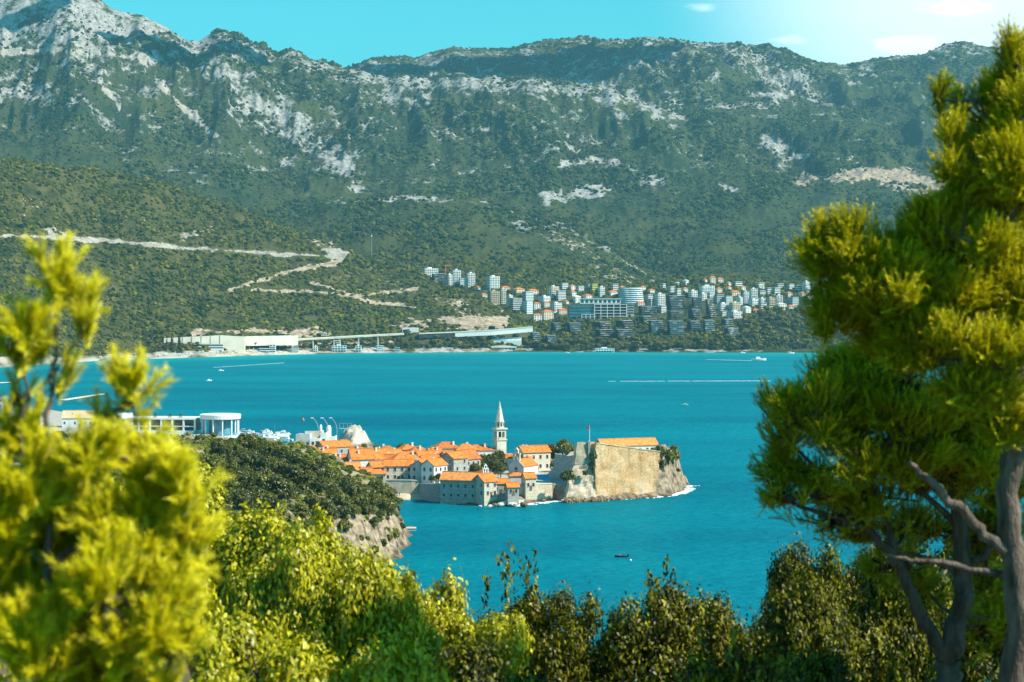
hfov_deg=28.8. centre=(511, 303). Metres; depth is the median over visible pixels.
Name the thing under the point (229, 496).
tree
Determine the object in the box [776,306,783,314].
pine tree
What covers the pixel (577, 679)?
leafy bush
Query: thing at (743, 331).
pine tree
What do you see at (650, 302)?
apartment building
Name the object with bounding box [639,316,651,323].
apartment building
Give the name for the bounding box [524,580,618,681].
leafy bush
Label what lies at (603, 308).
hotel
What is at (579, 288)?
apartment building
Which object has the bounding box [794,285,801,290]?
apartment building
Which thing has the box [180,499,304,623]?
leafy bush
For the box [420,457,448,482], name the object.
old house
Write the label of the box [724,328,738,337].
apartment building
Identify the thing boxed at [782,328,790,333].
pine tree
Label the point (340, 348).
beach hut
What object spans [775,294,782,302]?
apartment building
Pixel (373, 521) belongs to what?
tree
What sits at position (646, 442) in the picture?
barracks
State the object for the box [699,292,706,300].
apartment building
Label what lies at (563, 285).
apartment building
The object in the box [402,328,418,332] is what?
tunnel portal
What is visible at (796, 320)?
pine tree
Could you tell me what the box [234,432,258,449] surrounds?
tree
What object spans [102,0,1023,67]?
sky
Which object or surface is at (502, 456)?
tree
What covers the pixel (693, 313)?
apartment building
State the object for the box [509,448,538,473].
church
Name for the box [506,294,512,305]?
apartment building
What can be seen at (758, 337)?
pine tree
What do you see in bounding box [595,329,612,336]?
apartment building
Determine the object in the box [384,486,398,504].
tree
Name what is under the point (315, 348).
beach hut
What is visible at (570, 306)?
window
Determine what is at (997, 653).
leafy bush
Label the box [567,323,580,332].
apartment building
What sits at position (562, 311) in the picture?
apartment building
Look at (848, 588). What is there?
leafy bush
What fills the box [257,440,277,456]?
tree
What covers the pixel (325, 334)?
beach hut
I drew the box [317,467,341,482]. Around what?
tree
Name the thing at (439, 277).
apartment building
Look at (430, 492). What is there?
town wall
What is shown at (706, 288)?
apartment building
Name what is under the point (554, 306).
apartment building
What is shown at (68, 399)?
pier
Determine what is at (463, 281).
apartment building
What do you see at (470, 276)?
apartment building
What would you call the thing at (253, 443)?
tree
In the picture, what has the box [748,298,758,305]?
apartment building
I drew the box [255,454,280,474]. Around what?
tree
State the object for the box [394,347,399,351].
beach hut
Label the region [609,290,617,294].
apartment building
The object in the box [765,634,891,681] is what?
leafy bush
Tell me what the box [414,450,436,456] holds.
old house
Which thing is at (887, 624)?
leafy bush
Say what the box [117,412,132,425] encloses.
old house
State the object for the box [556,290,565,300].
apartment building
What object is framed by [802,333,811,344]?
pine tree
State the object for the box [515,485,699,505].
surf
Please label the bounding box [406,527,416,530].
bathing platform
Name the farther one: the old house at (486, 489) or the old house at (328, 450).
the old house at (328, 450)
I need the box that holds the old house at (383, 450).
[374,448,395,454]
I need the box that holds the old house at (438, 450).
[430,447,441,452]
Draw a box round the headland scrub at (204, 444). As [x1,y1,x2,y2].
[0,431,405,555]
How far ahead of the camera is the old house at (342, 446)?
961.38 m
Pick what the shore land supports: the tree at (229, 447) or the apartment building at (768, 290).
the tree at (229, 447)
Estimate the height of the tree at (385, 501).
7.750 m
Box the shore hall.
[61,410,92,426]
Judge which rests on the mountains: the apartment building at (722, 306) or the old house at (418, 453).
the apartment building at (722, 306)
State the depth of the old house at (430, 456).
907.99 m
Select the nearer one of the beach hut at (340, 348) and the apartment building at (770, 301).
the beach hut at (340, 348)
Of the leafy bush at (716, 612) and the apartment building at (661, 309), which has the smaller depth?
the leafy bush at (716, 612)
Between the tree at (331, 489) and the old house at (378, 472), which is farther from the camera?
the old house at (378, 472)
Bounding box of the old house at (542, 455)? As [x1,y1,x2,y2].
[516,445,551,470]
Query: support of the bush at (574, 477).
on the shore land
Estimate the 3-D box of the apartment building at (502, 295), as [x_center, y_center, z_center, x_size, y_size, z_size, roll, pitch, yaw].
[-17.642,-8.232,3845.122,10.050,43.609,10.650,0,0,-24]
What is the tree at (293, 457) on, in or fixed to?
on the shore land
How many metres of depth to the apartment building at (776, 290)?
3992.50 m
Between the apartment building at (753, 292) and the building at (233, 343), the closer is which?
the building at (233, 343)
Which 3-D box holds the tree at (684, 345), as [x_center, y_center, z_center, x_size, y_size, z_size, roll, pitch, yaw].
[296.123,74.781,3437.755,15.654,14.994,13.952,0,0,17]
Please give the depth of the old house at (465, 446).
949.16 m
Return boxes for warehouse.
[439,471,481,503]
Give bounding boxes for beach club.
[492,337,520,345]
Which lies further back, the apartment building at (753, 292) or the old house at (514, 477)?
the apartment building at (753, 292)
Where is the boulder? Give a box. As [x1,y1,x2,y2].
[520,502,527,506]
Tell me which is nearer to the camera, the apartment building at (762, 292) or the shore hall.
the shore hall
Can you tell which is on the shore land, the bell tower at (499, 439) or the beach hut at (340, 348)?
the bell tower at (499, 439)
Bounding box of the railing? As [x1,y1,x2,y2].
[339,423,351,428]
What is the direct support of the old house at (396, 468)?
on the shore land
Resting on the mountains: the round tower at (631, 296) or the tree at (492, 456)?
the round tower at (631, 296)
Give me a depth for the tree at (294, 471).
681.60 m
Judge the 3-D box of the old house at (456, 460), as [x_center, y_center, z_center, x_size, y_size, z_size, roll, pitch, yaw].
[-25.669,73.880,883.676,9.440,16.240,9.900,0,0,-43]
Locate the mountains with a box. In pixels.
[0,0,997,366]
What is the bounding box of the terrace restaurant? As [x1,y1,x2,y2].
[127,416,200,433]
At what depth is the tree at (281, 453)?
729.05 m
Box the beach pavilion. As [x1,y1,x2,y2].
[491,345,516,349]
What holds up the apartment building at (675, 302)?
on the mountains
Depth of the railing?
1191.88 m
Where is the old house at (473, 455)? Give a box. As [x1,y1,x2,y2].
[458,449,481,471]
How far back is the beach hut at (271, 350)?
3275.86 m
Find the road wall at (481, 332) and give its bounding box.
[419,326,532,337]
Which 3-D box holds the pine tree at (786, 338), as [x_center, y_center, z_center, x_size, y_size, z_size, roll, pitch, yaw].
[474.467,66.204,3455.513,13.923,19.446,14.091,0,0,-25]
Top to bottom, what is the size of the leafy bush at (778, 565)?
5.422 m
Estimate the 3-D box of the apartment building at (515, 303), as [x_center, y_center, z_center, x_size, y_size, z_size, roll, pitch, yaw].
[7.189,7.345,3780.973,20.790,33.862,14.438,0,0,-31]
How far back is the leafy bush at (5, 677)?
22.32 m
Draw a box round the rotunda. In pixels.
[200,413,240,437]
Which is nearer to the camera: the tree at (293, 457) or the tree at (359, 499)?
the tree at (359, 499)
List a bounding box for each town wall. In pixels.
[386,479,418,494]
[419,483,439,502]
[519,483,552,499]
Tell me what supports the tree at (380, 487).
on the shore land
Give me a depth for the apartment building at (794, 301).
3876.65 m
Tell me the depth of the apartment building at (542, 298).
3919.17 m
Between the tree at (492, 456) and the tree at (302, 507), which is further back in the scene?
the tree at (492, 456)
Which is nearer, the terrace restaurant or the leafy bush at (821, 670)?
the leafy bush at (821, 670)
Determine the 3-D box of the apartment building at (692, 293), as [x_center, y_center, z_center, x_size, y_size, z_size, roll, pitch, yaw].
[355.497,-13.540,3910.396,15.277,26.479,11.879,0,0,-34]
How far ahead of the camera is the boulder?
826.43 m
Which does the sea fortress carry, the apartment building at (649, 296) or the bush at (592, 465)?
the bush at (592, 465)
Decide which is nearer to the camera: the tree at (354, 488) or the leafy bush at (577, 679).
the leafy bush at (577, 679)
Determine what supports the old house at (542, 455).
on the shore land
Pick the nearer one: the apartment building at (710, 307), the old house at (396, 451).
the old house at (396, 451)
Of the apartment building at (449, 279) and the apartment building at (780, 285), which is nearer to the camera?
the apartment building at (449, 279)
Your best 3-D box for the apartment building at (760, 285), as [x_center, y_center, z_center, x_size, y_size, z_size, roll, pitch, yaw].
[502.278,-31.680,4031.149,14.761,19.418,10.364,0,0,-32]
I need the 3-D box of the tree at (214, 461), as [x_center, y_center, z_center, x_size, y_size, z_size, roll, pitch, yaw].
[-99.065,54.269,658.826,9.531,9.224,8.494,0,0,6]
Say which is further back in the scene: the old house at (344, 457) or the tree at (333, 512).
the old house at (344, 457)
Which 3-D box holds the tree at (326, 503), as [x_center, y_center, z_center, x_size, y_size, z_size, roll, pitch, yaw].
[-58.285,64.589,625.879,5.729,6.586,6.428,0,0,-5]
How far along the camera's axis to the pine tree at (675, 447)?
899.13 m
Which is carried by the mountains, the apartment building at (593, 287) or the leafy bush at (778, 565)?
the apartment building at (593, 287)
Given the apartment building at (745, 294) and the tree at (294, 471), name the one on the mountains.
the apartment building at (745, 294)
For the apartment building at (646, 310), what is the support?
on the mountains
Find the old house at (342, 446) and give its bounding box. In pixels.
[315,440,352,453]
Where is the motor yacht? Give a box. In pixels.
[751,357,765,359]
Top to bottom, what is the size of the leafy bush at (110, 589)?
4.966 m
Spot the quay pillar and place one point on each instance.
(328, 427)
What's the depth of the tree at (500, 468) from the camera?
888.64 m
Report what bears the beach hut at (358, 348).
on the mountains
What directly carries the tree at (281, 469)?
on the shore land
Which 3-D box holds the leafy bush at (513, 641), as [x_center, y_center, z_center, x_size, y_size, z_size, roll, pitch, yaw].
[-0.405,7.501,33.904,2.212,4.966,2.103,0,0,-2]
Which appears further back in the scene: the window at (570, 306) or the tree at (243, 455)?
the window at (570, 306)
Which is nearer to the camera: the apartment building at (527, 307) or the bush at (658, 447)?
the bush at (658, 447)
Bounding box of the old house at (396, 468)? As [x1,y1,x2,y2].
[383,459,413,478]
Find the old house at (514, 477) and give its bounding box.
[507,472,521,483]
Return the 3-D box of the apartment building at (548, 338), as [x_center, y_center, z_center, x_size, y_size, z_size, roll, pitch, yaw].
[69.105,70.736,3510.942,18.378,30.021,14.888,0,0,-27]
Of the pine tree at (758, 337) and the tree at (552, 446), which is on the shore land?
the tree at (552, 446)
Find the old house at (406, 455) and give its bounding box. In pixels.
[390,451,420,461]
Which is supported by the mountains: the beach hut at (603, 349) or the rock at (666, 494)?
the beach hut at (603, 349)
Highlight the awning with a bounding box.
[536,474,548,478]
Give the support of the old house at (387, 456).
on the shore land
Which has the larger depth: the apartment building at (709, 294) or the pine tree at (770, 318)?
the apartment building at (709, 294)
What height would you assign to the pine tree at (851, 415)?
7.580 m
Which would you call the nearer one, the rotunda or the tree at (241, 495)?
the tree at (241, 495)
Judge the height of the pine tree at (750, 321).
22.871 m
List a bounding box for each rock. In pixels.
[561,497,570,502]
[567,496,579,502]
[589,496,597,501]
[621,492,632,498]
[644,493,656,497]
[659,493,671,495]
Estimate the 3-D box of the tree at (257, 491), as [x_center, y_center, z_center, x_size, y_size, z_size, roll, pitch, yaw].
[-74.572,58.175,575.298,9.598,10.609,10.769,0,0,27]
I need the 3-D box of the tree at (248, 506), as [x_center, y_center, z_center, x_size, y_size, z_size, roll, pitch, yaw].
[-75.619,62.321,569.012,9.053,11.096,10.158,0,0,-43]
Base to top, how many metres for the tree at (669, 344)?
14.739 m
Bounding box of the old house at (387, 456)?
[383,452,394,458]
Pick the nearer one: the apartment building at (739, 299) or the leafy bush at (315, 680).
the leafy bush at (315, 680)
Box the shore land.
[0,408,689,566]
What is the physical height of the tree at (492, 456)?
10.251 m
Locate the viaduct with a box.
[245,333,403,346]
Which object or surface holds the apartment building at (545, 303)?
on the mountains
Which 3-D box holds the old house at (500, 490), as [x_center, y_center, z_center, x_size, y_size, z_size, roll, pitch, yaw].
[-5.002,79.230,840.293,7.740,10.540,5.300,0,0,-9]
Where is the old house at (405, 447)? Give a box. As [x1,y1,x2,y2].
[396,442,414,450]
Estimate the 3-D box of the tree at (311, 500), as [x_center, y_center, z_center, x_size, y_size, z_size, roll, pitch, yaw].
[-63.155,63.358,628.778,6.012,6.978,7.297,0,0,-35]
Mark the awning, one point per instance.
(542, 476)
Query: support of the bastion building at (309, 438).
on the shore land
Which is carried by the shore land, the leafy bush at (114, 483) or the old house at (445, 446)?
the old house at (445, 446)
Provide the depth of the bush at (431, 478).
863.24 m
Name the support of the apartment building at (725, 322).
on the mountains
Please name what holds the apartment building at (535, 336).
on the mountains
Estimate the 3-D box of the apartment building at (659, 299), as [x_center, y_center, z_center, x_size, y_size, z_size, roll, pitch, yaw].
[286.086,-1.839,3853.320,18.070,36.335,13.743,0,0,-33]
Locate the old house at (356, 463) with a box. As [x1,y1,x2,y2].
[345,460,360,467]
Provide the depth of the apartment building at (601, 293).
3978.41 m
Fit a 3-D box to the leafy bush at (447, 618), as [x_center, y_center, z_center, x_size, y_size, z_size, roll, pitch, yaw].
[-1.323,7.276,35.997,2.348,5.208,2.106,0,0,31]
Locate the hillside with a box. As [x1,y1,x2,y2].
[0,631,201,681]
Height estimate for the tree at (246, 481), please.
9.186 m
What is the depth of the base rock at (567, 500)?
846.81 m
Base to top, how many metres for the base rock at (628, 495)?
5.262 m
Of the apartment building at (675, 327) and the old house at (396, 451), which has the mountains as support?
the apartment building at (675, 327)
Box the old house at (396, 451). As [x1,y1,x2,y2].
[393,448,401,453]
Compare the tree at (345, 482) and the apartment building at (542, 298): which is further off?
the apartment building at (542, 298)
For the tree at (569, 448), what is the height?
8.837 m
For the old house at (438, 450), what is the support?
on the shore land
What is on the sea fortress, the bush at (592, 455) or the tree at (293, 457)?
the bush at (592, 455)
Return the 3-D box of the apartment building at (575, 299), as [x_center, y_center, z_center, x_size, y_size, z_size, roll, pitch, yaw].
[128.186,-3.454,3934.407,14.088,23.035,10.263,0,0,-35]
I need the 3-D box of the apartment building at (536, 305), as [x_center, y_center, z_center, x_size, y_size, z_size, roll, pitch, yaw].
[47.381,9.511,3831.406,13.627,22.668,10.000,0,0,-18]
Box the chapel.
[478,464,489,473]
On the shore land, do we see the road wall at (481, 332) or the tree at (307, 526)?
the tree at (307, 526)
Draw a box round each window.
[569,305,593,307]
[569,309,593,310]
[569,312,593,313]
[569,315,593,316]
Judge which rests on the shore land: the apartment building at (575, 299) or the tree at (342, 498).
the tree at (342, 498)
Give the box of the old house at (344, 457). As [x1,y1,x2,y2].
[332,453,348,461]
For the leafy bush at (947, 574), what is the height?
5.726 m
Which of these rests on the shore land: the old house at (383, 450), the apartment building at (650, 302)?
the old house at (383, 450)
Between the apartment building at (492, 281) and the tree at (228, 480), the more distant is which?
the apartment building at (492, 281)
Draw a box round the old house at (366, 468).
[359,467,372,470]
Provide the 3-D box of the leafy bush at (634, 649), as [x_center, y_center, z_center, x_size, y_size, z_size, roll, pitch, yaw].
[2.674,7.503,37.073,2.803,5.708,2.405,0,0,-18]
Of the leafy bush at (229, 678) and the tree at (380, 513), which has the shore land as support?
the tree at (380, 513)
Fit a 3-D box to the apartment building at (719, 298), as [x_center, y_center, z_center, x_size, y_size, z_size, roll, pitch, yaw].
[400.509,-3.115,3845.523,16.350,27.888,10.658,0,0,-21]
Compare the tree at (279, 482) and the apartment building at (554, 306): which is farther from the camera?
the apartment building at (554, 306)
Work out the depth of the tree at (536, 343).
3499.67 m
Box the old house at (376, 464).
[366,461,383,470]
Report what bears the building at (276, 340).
on the mountains
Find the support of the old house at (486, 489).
on the shore land
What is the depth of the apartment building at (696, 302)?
3802.66 m
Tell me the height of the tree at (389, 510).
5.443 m
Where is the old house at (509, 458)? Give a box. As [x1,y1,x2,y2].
[503,454,515,469]
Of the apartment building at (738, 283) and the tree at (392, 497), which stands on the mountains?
the apartment building at (738, 283)
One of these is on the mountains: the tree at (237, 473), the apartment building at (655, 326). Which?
the apartment building at (655, 326)
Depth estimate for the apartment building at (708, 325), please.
3534.97 m
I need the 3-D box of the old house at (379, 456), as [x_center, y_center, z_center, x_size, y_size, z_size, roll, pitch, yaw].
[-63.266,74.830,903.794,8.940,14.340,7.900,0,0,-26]
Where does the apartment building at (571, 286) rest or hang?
on the mountains
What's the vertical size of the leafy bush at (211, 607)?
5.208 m
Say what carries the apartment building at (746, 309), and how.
on the mountains
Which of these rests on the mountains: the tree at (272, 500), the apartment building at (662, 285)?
the apartment building at (662, 285)
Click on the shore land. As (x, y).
(670, 480)
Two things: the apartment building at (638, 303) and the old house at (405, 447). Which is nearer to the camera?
the old house at (405, 447)
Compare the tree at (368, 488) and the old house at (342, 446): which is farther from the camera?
the old house at (342, 446)
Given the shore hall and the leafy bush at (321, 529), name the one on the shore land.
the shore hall
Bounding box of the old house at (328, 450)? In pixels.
[318,447,336,453]
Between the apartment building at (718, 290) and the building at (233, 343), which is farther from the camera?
the apartment building at (718, 290)
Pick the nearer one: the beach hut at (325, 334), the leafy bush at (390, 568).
the leafy bush at (390, 568)
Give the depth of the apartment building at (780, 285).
4115.76 m
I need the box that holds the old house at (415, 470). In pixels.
[409,458,425,482]
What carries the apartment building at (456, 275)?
on the mountains
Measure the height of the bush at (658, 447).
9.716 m
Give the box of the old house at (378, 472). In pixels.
[367,469,386,484]
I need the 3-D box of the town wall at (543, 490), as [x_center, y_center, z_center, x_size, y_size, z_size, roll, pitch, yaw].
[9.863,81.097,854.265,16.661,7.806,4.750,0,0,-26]
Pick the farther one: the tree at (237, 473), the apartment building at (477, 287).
the apartment building at (477, 287)
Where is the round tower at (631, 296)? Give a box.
[620,288,643,305]
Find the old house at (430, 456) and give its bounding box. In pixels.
[419,453,438,459]
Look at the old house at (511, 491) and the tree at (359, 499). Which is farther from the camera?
the old house at (511, 491)
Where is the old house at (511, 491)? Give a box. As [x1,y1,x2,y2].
[504,481,519,504]
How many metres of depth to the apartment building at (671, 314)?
3689.11 m
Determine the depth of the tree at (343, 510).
627.98 m
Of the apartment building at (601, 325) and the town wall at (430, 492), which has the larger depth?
the apartment building at (601, 325)
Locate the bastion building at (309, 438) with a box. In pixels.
[296,430,336,445]
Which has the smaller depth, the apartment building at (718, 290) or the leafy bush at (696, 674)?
the leafy bush at (696, 674)
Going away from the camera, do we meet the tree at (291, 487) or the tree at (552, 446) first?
the tree at (291, 487)
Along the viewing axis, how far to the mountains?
5763.74 m
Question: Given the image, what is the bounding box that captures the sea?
[0,352,1023,681]
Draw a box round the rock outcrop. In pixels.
[488,500,502,504]
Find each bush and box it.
[0,661,30,681]
[21,473,145,535]
[59,554,130,625]
[110,454,232,565]
[122,573,250,680]
[150,500,217,537]
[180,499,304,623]
[187,600,343,681]
[189,652,254,681]
[218,515,337,655]
[233,493,348,618]
[300,543,416,681]
[300,620,459,681]
[302,669,323,681]
[324,532,434,630]
[353,556,446,680]
[392,557,475,657]
[428,474,437,482]
[428,621,557,681]
[448,601,535,681]
[472,540,582,681]
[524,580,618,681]
[553,671,625,681]
[559,469,574,486]
[569,473,576,483]
[586,553,728,681]
[589,451,596,459]
[589,461,594,472]
[651,605,803,681]
[654,444,666,458]
[659,459,666,470]
[664,448,676,464]
[672,449,680,467]
[673,584,776,681]
[747,531,861,681]
[765,537,849,614]
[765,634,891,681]
[824,562,880,675]
[843,537,951,681]
[881,638,977,681]
[901,514,984,681]
[942,555,1004,681]
[963,640,998,681]
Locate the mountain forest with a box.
[0,0,1004,281]
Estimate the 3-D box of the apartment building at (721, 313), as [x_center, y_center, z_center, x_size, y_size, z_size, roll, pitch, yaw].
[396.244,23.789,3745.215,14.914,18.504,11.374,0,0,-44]
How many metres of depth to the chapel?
879.48 m
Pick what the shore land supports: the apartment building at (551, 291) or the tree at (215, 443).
the tree at (215, 443)
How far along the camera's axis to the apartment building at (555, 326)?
3595.11 m
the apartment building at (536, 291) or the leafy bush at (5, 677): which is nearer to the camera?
the leafy bush at (5, 677)
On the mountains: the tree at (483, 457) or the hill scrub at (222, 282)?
the hill scrub at (222, 282)
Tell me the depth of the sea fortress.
864.72 m
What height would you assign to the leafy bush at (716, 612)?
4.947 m
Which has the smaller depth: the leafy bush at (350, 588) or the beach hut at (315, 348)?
the leafy bush at (350, 588)
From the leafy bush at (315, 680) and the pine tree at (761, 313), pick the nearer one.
the leafy bush at (315, 680)
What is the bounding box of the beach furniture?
[99,348,280,358]
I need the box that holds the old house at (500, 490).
[496,478,509,500]
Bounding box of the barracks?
[596,437,658,449]
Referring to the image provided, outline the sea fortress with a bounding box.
[551,441,660,498]
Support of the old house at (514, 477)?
on the shore land
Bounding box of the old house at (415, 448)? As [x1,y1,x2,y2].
[405,445,425,452]
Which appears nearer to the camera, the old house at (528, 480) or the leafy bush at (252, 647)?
the leafy bush at (252, 647)
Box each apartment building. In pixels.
[421,267,437,276]
[432,273,446,284]
[446,273,452,284]
[452,269,460,284]
[459,278,466,285]
[466,272,474,286]
[474,286,485,289]
[486,275,499,290]
[487,290,499,304]
[500,288,505,303]
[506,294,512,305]
[509,298,521,310]
[512,287,524,292]
[522,291,533,300]
[523,301,532,313]
[527,289,538,293]
[531,332,540,340]
[533,302,539,309]
[533,313,541,320]
[538,295,549,302]
[541,310,553,319]
[542,301,549,306]
[545,335,555,343]
[547,285,558,298]
[550,302,561,312]
[551,323,560,330]
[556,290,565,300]
[557,308,566,313]
[560,283,567,288]
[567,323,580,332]
[568,284,574,289]
[573,295,580,302]
[576,286,583,291]
[583,294,591,297]
[590,284,597,290]
[592,322,609,328]
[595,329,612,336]
[598,290,604,296]
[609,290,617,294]
[612,284,618,290]
[615,320,633,328]
[615,329,631,338]
[636,301,644,305]
[639,306,656,314]
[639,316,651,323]
[646,294,652,301]
[648,299,653,305]
[648,320,662,334]
[654,293,664,306]
[658,306,665,312]
[660,283,665,289]
[666,295,685,310]
[667,311,683,318]
[667,321,683,334]
[668,286,674,292]
[674,288,680,294]
[687,321,701,331]
[688,289,697,298]
[688,309,701,318]
[692,297,701,308]
[699,285,714,294]
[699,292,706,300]
[703,320,714,332]
[706,299,716,318]
[707,292,713,296]
[709,276,715,282]
[714,294,723,303]
[715,287,721,292]
[717,302,728,310]
[718,311,725,315]
[721,319,732,325]
[724,296,732,302]
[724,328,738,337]
[726,310,741,318]
[729,301,739,310]
[730,290,739,295]
[733,282,742,285]
[736,296,742,304]
[741,306,750,312]
[742,290,748,302]
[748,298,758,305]
[749,288,757,298]
[756,283,763,288]
[758,290,765,295]
[758,297,765,302]
[759,303,766,308]
[766,288,771,293]
[766,297,774,305]
[773,287,779,294]
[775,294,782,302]
[775,303,786,306]
[776,283,783,287]
[786,284,793,289]
[787,297,798,305]
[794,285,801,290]
[802,280,809,293]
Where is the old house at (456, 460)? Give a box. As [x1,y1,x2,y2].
[439,451,468,471]
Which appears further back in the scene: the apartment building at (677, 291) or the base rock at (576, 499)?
the apartment building at (677, 291)
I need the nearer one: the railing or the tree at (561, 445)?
the tree at (561, 445)
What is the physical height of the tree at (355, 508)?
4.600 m
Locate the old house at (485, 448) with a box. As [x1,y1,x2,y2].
[472,444,496,455]
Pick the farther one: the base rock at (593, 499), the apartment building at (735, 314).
the apartment building at (735, 314)
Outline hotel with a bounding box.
[568,298,633,318]
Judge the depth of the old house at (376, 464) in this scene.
882.95 m
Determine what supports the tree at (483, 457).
on the shore land
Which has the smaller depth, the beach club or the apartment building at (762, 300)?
the beach club
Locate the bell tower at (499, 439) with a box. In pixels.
[492,402,507,453]
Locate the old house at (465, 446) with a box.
[455,442,479,453]
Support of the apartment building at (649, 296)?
on the mountains
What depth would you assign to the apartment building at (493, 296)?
3769.71 m
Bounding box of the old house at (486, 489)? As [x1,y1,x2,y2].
[473,473,499,505]
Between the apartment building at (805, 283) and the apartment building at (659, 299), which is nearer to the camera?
the apartment building at (659, 299)
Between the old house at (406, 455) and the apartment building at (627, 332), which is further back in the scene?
the apartment building at (627, 332)
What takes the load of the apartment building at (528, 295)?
on the mountains
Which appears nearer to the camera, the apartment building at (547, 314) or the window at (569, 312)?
the window at (569, 312)
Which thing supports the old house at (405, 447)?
on the shore land
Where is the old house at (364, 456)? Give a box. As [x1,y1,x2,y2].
[347,448,375,466]
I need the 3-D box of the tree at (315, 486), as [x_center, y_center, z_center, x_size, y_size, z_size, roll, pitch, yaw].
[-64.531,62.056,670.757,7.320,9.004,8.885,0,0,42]
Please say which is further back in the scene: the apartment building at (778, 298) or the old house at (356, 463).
the apartment building at (778, 298)
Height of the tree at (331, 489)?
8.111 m
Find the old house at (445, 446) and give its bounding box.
[429,441,457,450]
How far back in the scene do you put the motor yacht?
2948.42 m
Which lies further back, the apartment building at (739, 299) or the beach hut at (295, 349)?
the apartment building at (739, 299)
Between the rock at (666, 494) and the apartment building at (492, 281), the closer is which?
the rock at (666, 494)
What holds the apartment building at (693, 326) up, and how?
on the mountains
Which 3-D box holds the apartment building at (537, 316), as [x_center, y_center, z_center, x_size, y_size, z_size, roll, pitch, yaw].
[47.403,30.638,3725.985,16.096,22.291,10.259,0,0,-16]
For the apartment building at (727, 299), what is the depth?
3835.15 m
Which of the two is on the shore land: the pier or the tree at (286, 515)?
the tree at (286, 515)
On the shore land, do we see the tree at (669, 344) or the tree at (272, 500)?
the tree at (272, 500)
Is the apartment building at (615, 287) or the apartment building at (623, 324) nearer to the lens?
the apartment building at (623, 324)
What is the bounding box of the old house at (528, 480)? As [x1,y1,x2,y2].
[520,471,536,499]
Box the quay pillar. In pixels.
[326,425,330,435]
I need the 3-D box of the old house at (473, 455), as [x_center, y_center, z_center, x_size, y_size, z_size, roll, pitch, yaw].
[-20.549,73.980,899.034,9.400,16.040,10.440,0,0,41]
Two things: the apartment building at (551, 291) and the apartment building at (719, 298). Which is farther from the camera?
the apartment building at (551, 291)
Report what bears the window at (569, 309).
in the hotel
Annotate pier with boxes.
[60,394,102,400]
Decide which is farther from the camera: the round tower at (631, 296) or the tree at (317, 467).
the round tower at (631, 296)
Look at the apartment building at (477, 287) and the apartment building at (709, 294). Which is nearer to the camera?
the apartment building at (709, 294)
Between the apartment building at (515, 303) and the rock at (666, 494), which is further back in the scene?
the apartment building at (515, 303)
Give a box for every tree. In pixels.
[0,229,236,681]
[177,334,180,347]
[199,453,225,472]
[206,470,232,485]
[208,437,227,456]
[213,487,233,504]
[217,506,240,524]
[219,439,246,454]
[220,453,240,469]
[224,468,246,489]
[229,487,253,510]
[233,448,255,467]
[233,502,261,518]
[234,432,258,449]
[235,467,256,488]
[245,435,266,454]
[247,449,261,472]
[247,485,266,509]
[248,471,274,490]
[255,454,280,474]
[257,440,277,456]
[259,491,280,508]
[267,473,289,497]
[270,459,290,477]
[274,445,293,461]
[274,507,299,526]
[277,478,300,502]
[284,463,304,484]
[285,451,304,465]
[294,469,316,488]
[294,501,311,520]
[295,456,321,470]
[301,494,320,512]
[302,519,313,529]
[307,475,330,492]
[309,457,330,475]
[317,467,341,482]
[319,498,333,510]
[320,482,343,502]
[324,506,340,520]
[333,491,354,506]
[337,506,351,518]
[338,477,354,494]
[339,518,353,533]
[346,481,368,497]
[347,504,360,517]
[349,493,369,507]
[358,484,377,494]
[361,504,375,514]
[366,492,381,508]
[368,479,391,497]
[369,516,380,529]
[375,509,386,518]
[376,495,392,510]
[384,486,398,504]
[384,505,395,515]
[469,463,481,471]
[479,452,490,468]
[482,453,498,472]
[485,459,500,474]
[492,449,506,464]
[494,462,506,477]
[533,341,539,347]
[547,443,558,460]
[553,438,570,455]
[563,444,574,454]
[666,342,673,348]
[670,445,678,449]
[679,342,687,349]
[741,329,748,336]
[743,319,752,328]
[745,337,1023,681]
[754,335,761,340]
[758,311,765,319]
[765,316,773,324]
[773,336,779,345]
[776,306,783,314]
[777,315,785,326]
[780,321,789,326]
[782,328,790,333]
[782,336,789,344]
[783,12,1023,681]
[793,318,800,324]
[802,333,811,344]
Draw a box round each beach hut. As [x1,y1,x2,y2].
[194,344,222,351]
[259,348,275,353]
[269,343,275,352]
[292,347,298,352]
[313,345,317,352]
[321,332,328,336]
[332,344,346,352]
[355,344,361,352]
[377,345,382,351]
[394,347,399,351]
[595,347,614,351]
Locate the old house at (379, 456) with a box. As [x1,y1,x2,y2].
[375,452,384,460]
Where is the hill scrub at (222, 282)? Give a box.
[0,157,859,356]

